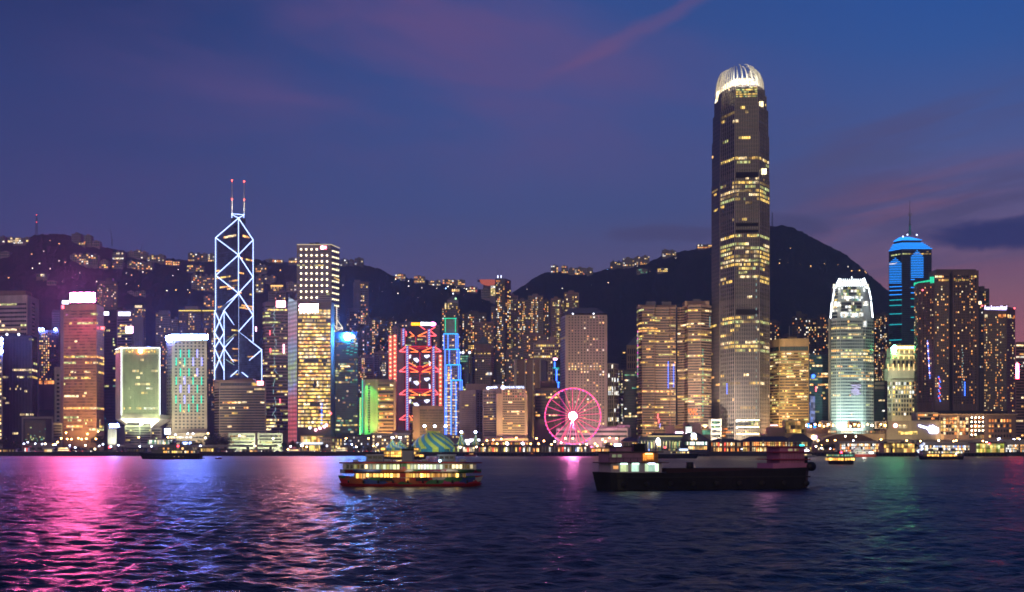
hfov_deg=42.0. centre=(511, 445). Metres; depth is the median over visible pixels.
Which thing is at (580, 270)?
hillside house
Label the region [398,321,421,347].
apartment tower
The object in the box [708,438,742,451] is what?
pier hall
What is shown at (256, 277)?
window
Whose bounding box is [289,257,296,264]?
hillside house
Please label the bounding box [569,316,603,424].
window
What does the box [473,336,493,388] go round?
office tower
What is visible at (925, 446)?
window
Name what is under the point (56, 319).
apartment tower
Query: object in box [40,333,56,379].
window
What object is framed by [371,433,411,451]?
civic block
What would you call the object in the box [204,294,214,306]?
hillside house
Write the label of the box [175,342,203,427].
window
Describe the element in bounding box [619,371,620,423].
window
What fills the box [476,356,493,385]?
window
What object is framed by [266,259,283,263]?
hillside house
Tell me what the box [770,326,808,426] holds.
office tower
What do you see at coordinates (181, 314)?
window
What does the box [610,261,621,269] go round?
hillside house
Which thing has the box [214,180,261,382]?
crossed light tower
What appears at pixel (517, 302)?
window
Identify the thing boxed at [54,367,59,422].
office block
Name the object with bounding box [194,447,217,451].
bar terrace
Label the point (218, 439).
street tree
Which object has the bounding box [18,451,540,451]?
ground
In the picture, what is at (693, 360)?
office tower
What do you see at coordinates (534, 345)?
window
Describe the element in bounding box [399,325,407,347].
window
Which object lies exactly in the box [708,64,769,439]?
tallest tower
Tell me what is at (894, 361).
window
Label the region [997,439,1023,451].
pier hall
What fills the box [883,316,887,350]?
window
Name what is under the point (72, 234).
window
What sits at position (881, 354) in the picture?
window
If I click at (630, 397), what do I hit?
office tower
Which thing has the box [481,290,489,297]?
window
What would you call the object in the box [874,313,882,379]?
apartment tower
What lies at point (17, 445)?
street tree
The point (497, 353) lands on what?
window
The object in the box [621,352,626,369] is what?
office tower
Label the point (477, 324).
window
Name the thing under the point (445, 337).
window
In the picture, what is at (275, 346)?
office tower
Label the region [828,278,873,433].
office tower
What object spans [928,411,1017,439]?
mall wing
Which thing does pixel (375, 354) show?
window
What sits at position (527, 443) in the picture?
window
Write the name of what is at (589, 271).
hillside house
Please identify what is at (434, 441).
circus tent
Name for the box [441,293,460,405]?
apartment tower
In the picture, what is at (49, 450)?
kiosk
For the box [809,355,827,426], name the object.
office tower
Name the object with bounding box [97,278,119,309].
apartment tower
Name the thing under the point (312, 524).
harbour water
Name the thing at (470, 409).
office block
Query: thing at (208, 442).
street tree
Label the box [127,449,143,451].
window
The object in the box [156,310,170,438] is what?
apartment tower
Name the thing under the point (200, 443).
street tree
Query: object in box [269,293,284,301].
window
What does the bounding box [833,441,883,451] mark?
pier hall
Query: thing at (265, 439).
office block
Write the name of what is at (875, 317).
window
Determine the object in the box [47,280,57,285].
hillside house
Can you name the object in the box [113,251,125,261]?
hillside house
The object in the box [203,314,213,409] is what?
window
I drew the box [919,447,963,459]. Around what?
harbour ferry
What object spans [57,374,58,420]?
window
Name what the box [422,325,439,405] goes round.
apartment tower
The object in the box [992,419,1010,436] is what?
window
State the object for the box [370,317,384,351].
apartment tower
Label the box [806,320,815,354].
window
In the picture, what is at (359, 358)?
window
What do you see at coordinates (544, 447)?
window
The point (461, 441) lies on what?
circus tent
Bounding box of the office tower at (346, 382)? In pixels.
[335,331,358,436]
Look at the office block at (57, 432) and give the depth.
1420.00 m
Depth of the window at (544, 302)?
2039.71 m
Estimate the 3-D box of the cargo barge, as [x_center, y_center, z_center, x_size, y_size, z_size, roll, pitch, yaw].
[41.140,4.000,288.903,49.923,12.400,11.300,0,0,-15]
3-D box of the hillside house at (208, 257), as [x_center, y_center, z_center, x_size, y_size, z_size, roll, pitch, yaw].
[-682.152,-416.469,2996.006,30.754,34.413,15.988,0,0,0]
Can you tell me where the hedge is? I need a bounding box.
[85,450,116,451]
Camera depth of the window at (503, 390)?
1394.70 m
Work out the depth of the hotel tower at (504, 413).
1395.00 m
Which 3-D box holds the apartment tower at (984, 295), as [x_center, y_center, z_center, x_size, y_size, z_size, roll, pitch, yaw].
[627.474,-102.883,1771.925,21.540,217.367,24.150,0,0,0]
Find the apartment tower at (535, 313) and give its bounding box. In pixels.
[528,286,542,333]
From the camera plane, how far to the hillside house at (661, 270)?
3364.00 m
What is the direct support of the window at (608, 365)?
in the office tower at (612, 394)
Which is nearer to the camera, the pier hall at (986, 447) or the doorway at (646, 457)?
the doorway at (646, 457)
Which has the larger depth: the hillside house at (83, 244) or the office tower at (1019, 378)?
the hillside house at (83, 244)
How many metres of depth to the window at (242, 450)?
1255.71 m
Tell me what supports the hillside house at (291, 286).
on the hill at (165, 287)
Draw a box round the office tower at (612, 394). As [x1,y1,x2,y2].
[607,363,618,425]
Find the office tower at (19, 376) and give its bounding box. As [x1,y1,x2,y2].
[1,333,36,450]
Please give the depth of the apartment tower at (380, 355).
1750.00 m
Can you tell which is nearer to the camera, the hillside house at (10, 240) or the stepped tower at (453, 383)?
the stepped tower at (453, 383)
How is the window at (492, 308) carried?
in the apartment tower at (492, 313)
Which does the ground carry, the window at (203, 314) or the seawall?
the seawall
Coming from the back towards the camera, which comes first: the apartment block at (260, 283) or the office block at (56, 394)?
the apartment block at (260, 283)
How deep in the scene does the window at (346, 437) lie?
1317.90 m
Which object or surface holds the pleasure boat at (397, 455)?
on the harbour water
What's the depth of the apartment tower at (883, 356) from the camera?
1699.85 m
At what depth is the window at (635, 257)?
3484.95 m
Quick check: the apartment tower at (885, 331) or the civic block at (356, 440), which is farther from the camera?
the apartment tower at (885, 331)
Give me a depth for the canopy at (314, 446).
1302.85 m
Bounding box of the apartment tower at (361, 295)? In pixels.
[353,280,368,324]
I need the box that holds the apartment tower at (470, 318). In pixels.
[462,311,486,383]
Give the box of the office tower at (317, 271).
[297,242,342,436]
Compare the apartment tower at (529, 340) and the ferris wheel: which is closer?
the ferris wheel
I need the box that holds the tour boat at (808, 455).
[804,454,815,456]
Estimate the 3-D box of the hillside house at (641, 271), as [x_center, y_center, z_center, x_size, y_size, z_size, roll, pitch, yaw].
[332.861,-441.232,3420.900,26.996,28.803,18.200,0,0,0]
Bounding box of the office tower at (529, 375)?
[514,359,547,444]
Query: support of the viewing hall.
on the hill at (165, 287)
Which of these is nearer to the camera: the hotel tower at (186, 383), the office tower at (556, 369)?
the hotel tower at (186, 383)
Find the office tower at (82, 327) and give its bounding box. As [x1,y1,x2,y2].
[60,293,104,450]
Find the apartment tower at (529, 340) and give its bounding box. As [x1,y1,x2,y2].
[522,333,545,359]
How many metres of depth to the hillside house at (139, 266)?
2911.25 m
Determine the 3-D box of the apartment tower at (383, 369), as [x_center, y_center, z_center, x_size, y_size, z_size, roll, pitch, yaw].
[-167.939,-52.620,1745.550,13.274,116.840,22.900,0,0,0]
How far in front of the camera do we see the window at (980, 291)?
1760.06 m
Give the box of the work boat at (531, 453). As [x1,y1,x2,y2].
[526,452,542,455]
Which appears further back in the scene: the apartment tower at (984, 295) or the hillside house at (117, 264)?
the hillside house at (117, 264)
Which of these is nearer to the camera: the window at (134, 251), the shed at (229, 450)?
the shed at (229, 450)
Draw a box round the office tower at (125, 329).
[117,308,133,450]
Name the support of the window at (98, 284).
in the apartment tower at (107, 294)
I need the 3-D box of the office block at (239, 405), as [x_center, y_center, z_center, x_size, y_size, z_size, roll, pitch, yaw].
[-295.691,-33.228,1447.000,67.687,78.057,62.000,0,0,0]
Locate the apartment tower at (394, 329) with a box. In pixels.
[392,326,397,334]
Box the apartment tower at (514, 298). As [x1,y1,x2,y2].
[511,294,517,348]
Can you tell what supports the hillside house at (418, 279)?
on the hill at (165, 287)
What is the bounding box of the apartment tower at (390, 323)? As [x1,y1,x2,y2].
[385,318,396,351]
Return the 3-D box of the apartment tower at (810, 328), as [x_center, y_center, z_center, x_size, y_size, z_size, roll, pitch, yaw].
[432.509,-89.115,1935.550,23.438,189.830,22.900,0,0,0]
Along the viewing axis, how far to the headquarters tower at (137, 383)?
1399.85 m
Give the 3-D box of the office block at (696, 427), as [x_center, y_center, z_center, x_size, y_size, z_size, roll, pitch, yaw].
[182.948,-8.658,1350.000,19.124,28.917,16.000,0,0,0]
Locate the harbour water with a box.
[0,456,1023,591]
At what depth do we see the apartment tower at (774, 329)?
1919.85 m
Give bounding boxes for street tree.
[0,436,10,447]
[10,441,21,447]
[88,434,107,451]
[194,439,202,444]
[203,433,227,451]
[203,438,214,444]
[219,434,232,444]
[287,440,294,448]
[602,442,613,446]
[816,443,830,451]
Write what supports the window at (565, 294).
in the apartment tower at (571, 298)
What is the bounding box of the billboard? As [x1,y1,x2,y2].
[164,428,170,438]
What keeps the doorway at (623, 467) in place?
in the cargo barge
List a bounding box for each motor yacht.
[139,440,202,458]
[649,447,698,457]
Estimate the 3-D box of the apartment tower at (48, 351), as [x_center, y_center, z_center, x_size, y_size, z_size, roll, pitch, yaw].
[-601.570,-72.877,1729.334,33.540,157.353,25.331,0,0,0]
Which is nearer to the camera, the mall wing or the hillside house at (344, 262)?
the mall wing
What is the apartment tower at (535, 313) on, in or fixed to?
on the ground
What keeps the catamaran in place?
on the harbour water
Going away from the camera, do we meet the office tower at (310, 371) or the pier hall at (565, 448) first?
the pier hall at (565, 448)
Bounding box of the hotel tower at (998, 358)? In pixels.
[981,302,1014,413]
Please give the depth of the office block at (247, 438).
1330.00 m
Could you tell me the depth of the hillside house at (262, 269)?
2918.74 m
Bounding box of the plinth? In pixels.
[169,433,208,449]
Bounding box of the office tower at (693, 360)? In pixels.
[677,299,710,427]
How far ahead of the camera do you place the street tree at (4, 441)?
1289.21 m
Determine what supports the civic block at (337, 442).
on the ground
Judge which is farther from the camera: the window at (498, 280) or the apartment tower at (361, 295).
the apartment tower at (361, 295)
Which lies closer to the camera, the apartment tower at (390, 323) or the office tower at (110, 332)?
the office tower at (110, 332)
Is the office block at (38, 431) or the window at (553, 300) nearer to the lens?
the office block at (38, 431)
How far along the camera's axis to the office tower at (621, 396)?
1640.00 m
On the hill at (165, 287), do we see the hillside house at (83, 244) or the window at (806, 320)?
the hillside house at (83, 244)
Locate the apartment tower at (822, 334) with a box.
[817,314,829,354]
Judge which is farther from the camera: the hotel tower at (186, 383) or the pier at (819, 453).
the hotel tower at (186, 383)
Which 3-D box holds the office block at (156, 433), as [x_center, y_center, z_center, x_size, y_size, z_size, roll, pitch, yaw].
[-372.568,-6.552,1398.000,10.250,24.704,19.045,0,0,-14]
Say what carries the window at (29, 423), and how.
in the office block at (38, 431)
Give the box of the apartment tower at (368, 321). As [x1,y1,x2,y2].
[364,317,371,326]
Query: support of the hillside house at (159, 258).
on the hill at (165, 287)
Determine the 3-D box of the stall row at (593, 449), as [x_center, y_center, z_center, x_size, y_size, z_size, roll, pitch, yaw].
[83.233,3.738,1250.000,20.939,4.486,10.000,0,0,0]
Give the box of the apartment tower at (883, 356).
[880,352,886,420]
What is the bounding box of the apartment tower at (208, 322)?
[202,306,214,436]
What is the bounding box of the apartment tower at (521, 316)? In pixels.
[516,298,527,348]
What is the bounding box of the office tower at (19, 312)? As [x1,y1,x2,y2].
[0,291,38,416]
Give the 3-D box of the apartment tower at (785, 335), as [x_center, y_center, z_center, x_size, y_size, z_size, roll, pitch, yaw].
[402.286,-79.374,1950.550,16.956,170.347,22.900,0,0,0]
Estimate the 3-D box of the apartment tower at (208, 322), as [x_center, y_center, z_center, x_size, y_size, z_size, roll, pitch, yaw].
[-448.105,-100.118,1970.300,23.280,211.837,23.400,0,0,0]
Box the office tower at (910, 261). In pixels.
[889,215,931,358]
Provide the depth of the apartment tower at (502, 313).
1960.00 m
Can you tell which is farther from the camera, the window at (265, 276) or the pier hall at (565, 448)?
the window at (265, 276)
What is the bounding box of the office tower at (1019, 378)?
[1015,342,1023,438]
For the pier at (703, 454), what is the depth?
1196.49 m
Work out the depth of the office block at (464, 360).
1660.00 m
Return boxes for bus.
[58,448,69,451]
[289,449,299,451]
[335,448,346,451]
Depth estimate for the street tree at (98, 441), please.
1284.58 m
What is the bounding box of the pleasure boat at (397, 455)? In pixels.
[375,447,426,459]
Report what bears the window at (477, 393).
in the office block at (470, 409)
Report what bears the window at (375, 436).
in the civic block at (382, 439)
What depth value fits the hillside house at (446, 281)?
2986.00 m
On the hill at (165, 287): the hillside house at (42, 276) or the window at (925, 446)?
the hillside house at (42, 276)
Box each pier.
[451,452,538,455]
[539,452,598,455]
[690,453,709,455]
[804,452,831,455]
[875,453,915,456]
[962,453,1007,455]
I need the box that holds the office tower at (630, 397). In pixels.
[624,370,636,438]
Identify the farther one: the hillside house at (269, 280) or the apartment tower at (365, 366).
the hillside house at (269, 280)
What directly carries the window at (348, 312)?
in the apartment tower at (353, 317)
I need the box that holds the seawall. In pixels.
[0,452,1023,455]
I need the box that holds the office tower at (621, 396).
[619,369,623,424]
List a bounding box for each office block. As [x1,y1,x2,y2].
[0,338,2,447]
[22,417,52,450]
[53,423,61,450]
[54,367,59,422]
[107,424,118,449]
[125,422,150,451]
[151,428,161,449]
[214,378,265,450]
[228,433,254,451]
[258,433,282,451]
[359,379,395,434]
[413,406,443,442]
[459,384,486,444]
[460,351,470,389]
[470,353,472,383]
[534,381,560,450]
[556,425,630,448]
[665,425,684,435]
[683,423,700,433]
[701,425,710,451]
[874,380,884,433]
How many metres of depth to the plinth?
1400.00 m
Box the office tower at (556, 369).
[553,358,559,387]
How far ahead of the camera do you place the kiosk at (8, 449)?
1260.85 m
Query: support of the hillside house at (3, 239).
on the hill at (165, 287)
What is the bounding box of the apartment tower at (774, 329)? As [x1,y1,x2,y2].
[770,319,779,339]
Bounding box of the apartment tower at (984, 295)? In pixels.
[979,286,988,410]
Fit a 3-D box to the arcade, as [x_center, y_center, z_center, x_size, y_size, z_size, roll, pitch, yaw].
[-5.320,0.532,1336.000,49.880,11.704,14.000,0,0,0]
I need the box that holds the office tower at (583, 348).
[560,308,606,425]
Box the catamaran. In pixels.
[845,448,876,456]
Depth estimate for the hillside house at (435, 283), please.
2970.75 m
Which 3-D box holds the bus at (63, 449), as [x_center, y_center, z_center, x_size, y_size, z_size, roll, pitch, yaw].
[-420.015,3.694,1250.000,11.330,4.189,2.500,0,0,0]
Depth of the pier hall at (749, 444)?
1254.85 m
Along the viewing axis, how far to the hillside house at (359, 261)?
2980.00 m
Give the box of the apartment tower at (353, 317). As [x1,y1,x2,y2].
[347,308,360,330]
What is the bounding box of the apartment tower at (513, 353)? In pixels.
[506,347,523,385]
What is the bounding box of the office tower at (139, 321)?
[132,304,146,345]
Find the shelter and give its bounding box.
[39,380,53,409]
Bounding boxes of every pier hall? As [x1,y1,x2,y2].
[453,445,533,451]
[539,445,591,451]
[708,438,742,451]
[740,436,787,451]
[787,434,812,451]
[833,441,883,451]
[877,442,916,452]
[917,442,969,452]
[968,442,1005,452]
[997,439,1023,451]
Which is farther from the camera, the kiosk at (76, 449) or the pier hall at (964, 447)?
the kiosk at (76, 449)
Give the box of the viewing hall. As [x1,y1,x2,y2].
[477,279,494,288]
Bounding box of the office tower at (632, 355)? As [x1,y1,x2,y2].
[627,336,636,369]
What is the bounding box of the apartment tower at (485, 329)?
[474,322,493,349]
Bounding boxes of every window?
[25,420,45,440]
[32,303,34,334]
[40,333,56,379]
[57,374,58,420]
[70,255,97,263]
[72,234,80,241]
[98,284,116,309]
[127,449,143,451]
[128,251,146,257]
[128,261,151,268]
[148,255,163,260]
[158,315,169,372]
[167,343,169,427]
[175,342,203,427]
[181,314,199,333]
[187,266,203,270]
[188,253,200,260]
[192,275,213,289]
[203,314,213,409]
[204,296,213,305]
[242,450,271,451]
[256,277,262,289]
[265,276,274,282]
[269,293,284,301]
[346,437,369,450]
[347,312,359,330]
[359,358,371,396]
[360,284,366,323]
[368,385,369,431]
[373,436,408,450]
[374,320,383,351]
[375,354,386,378]
[386,322,395,351]
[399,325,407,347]
[420,409,442,434]
[434,327,438,349]
[444,309,458,320]
[445,337,455,348]
[452,382,458,437]
[456,447,525,451]
[463,315,485,372]
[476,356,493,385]
[477,324,490,342]
[477,393,481,433]
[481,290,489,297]
[484,391,494,399]
[486,442,529,444]
[491,286,494,295]
[492,308,494,383]
[496,280,509,349]
[497,353,505,384]
[503,390,523,399]
[508,351,521,384]
[517,302,526,347]
[524,336,544,359]
[529,298,541,333]
[534,345,559,380]
[544,302,548,338]
[544,447,588,451]
[553,300,564,342]
[565,294,577,310]
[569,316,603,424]
[608,365,617,425]
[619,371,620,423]
[628,349,636,367]
[635,257,648,263]
[722,443,739,450]
[770,323,778,339]
[793,318,800,336]
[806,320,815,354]
[818,318,829,354]
[875,317,879,379]
[881,354,886,415]
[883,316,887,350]
[888,382,913,414]
[893,360,912,366]
[914,286,947,402]
[925,446,968,451]
[941,418,953,434]
[954,275,975,402]
[980,291,986,372]
[986,316,1014,410]
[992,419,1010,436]
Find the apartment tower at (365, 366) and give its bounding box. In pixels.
[358,354,373,434]
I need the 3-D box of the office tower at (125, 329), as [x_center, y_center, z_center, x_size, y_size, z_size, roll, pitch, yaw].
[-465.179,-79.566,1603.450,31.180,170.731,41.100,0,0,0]
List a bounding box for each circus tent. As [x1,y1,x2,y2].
[386,440,404,450]
[397,441,406,448]
[413,427,454,451]
[449,434,466,451]
[472,436,478,444]
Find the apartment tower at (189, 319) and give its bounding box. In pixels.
[179,306,200,333]
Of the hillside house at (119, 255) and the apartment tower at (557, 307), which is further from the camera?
the hillside house at (119, 255)
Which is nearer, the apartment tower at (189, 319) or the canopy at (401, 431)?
the canopy at (401, 431)
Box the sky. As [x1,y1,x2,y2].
[0,0,1023,341]
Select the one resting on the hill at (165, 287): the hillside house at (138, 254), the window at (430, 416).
the hillside house at (138, 254)
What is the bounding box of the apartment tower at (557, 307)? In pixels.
[551,296,564,342]
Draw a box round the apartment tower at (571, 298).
[564,290,578,311]
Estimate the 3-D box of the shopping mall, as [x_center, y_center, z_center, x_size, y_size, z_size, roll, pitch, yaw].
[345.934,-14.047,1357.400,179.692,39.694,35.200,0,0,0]
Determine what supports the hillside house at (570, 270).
on the hill at (807, 272)
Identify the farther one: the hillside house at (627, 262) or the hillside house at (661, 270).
the hillside house at (627, 262)
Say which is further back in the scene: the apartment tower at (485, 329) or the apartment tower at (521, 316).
the apartment tower at (521, 316)
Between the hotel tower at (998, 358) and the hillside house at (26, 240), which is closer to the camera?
the hotel tower at (998, 358)
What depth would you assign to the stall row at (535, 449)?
1245.85 m
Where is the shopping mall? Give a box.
[760,412,943,451]
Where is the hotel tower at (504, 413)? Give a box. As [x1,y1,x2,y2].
[483,383,527,440]
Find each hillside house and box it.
[0,235,6,245]
[0,251,12,258]
[7,237,12,243]
[13,237,22,245]
[23,237,30,245]
[36,273,48,280]
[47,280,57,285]
[70,253,99,268]
[71,232,83,244]
[79,242,86,247]
[84,234,93,246]
[92,240,101,248]
[99,259,110,269]
[112,260,124,268]
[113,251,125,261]
[127,249,148,259]
[127,260,153,270]
[127,290,146,296]
[147,254,165,263]
[166,260,180,266]
[187,264,204,272]
[188,252,201,262]
[202,253,214,261]
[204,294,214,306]
[255,264,267,273]
[264,275,276,284]
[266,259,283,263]
[286,281,296,291]
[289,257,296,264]
[340,258,348,266]
[349,259,353,265]
[355,257,363,267]
[395,273,405,280]
[414,275,424,283]
[428,280,440,285]
[443,279,449,285]
[450,279,464,287]
[452,288,459,293]
[467,286,476,292]
[481,288,489,300]
[551,265,557,272]
[561,265,567,273]
[568,267,573,274]
[575,267,585,274]
[586,267,592,275]
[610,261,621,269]
[622,257,633,268]
[634,255,648,265]
[636,268,646,274]
[657,268,667,273]
[662,249,675,258]
[697,244,710,249]
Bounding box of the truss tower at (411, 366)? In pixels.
[388,322,442,445]
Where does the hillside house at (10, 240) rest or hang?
on the hill at (165, 287)
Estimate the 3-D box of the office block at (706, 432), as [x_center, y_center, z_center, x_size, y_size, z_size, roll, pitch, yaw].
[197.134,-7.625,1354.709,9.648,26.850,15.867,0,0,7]
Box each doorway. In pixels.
[620,464,627,471]
[631,464,638,471]
[643,454,653,460]
[645,464,657,470]
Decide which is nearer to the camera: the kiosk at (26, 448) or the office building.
the kiosk at (26, 448)
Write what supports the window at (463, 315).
in the apartment tower at (470, 318)
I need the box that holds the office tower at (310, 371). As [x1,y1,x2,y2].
[288,297,333,448]
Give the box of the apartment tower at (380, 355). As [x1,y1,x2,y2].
[373,350,387,378]
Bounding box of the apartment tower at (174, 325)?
[171,317,177,334]
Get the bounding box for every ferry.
[338,449,482,486]
[825,450,855,463]
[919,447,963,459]
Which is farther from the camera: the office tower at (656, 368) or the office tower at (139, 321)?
the office tower at (139, 321)
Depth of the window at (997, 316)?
1438.98 m
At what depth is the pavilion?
1258.85 m
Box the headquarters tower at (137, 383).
[115,341,170,427]
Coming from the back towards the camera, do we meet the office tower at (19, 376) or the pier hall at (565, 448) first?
the office tower at (19, 376)
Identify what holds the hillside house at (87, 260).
on the hill at (165, 287)
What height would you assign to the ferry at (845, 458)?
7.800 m
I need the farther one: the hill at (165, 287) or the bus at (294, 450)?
the hill at (165, 287)
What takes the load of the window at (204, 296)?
in the hillside house at (209, 299)
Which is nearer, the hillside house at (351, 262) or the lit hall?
the lit hall
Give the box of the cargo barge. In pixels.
[592,443,815,490]
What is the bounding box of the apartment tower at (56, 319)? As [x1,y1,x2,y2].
[52,310,59,366]
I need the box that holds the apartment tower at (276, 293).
[268,285,285,301]
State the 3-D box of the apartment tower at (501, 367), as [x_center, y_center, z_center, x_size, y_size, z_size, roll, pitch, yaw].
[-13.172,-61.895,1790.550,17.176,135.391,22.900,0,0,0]
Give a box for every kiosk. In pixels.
[0,448,19,451]
[23,446,31,451]
[42,448,54,451]
[54,448,83,451]
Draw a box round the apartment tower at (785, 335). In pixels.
[783,333,791,338]
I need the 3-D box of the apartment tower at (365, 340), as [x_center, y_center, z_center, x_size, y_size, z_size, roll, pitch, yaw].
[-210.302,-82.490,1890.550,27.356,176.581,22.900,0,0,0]
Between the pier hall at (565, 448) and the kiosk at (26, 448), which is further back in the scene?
the kiosk at (26, 448)
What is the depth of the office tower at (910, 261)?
1800.00 m
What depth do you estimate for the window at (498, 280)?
1959.66 m
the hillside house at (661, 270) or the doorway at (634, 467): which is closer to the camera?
the doorway at (634, 467)
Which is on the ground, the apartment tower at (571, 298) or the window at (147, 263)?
the apartment tower at (571, 298)
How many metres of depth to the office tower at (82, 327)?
1443.63 m
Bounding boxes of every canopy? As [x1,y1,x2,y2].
[298,442,322,451]
[391,430,413,442]
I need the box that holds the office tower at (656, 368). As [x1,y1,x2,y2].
[636,301,675,438]
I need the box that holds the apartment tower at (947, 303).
[914,269,981,412]
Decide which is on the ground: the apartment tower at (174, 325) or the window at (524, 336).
the apartment tower at (174, 325)
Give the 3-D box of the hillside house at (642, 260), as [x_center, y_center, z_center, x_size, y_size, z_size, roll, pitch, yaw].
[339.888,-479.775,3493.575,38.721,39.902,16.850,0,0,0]
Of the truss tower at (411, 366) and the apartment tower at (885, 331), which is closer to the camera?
the truss tower at (411, 366)
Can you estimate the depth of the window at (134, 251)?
2971.39 m
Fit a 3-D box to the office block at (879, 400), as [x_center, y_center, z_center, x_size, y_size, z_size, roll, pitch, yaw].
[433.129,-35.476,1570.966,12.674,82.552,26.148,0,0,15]
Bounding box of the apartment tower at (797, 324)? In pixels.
[792,311,806,338]
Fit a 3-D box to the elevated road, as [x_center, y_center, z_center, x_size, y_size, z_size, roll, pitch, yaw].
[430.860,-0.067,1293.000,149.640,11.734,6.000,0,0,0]
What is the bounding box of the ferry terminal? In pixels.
[637,433,710,451]
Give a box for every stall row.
[533,447,540,451]
[590,447,608,451]
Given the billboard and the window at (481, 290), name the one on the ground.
the billboard
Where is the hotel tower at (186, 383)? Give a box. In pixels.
[166,334,207,438]
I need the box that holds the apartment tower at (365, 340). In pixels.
[354,325,372,355]
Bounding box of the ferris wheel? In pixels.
[544,388,600,451]
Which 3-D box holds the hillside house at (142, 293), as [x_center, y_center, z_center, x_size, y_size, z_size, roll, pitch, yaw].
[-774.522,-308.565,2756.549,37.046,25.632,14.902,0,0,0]
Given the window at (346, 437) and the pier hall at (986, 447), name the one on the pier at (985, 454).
the pier hall at (986, 447)
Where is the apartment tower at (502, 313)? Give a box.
[495,275,510,384]
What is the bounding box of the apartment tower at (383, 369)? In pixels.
[379,361,387,378]
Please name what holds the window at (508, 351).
in the apartment tower at (513, 353)
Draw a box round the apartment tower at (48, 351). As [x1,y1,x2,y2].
[39,328,58,422]
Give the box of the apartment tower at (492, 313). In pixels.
[491,306,494,384]
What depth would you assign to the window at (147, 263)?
2911.08 m
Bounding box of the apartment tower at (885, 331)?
[880,312,888,351]
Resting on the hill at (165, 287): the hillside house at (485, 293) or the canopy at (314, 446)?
the hillside house at (485, 293)
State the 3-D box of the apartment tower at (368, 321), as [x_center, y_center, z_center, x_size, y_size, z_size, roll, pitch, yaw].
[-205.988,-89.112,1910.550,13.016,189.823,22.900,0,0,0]
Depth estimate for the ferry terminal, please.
1246.53 m
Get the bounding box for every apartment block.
[191,273,214,291]
[256,274,264,293]
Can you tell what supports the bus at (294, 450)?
on the ground
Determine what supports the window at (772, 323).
in the apartment tower at (774, 329)
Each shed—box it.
[124,447,148,451]
[217,449,236,451]
[240,449,275,451]
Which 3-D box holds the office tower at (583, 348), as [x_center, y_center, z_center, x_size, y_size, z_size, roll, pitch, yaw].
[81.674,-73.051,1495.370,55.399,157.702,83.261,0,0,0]
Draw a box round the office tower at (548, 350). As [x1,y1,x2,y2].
[533,337,559,380]
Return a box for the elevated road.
[878,440,996,448]
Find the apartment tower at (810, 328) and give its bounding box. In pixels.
[803,318,816,354]
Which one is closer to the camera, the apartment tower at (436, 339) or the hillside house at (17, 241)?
the apartment tower at (436, 339)
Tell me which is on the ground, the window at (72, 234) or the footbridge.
the footbridge
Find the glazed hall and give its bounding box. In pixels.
[490,285,494,303]
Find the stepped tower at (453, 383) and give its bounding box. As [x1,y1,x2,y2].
[443,318,462,444]
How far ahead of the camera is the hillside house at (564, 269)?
3490.00 m
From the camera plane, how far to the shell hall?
1302.13 m
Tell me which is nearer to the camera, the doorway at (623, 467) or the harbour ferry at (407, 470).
the doorway at (623, 467)
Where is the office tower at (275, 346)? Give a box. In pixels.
[255,301,288,450]
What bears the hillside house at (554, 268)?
on the hill at (807, 272)
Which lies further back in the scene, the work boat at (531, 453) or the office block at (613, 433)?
the office block at (613, 433)
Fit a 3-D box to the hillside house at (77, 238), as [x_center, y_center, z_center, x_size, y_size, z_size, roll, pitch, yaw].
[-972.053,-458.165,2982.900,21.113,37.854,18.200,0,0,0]
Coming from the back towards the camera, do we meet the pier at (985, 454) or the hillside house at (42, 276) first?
the hillside house at (42, 276)
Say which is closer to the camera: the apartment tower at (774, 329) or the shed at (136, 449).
the shed at (136, 449)
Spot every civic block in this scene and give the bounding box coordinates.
[318,437,331,451]
[331,437,344,451]
[341,435,371,451]
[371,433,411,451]
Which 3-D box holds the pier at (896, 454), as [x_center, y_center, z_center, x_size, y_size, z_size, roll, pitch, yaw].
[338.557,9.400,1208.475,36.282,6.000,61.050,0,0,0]
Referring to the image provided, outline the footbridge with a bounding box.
[119,445,277,451]
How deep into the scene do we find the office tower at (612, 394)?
1558.73 m
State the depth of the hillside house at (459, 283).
2987.32 m
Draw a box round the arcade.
[482,441,531,444]
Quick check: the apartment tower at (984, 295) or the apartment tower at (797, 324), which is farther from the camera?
the apartment tower at (797, 324)
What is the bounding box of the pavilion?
[620,437,637,445]
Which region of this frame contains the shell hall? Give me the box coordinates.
[812,433,874,451]
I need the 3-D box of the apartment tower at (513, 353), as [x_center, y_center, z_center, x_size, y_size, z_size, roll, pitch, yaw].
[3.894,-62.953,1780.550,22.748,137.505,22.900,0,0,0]
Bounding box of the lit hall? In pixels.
[148,439,177,444]
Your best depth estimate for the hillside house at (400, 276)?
2974.00 m
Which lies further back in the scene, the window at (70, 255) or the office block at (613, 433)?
the window at (70, 255)
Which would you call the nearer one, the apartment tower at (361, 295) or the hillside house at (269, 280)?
the apartment tower at (361, 295)
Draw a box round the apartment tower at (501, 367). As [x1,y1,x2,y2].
[496,349,505,385]
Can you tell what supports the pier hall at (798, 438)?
on the ground
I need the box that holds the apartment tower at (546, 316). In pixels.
[543,298,549,339]
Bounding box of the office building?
[883,345,913,420]
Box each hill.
[0,234,550,380]
[512,225,888,424]
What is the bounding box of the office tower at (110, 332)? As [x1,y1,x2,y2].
[104,310,116,449]
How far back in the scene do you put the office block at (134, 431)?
1372.00 m
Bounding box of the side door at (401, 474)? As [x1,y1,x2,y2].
[400,473,405,481]

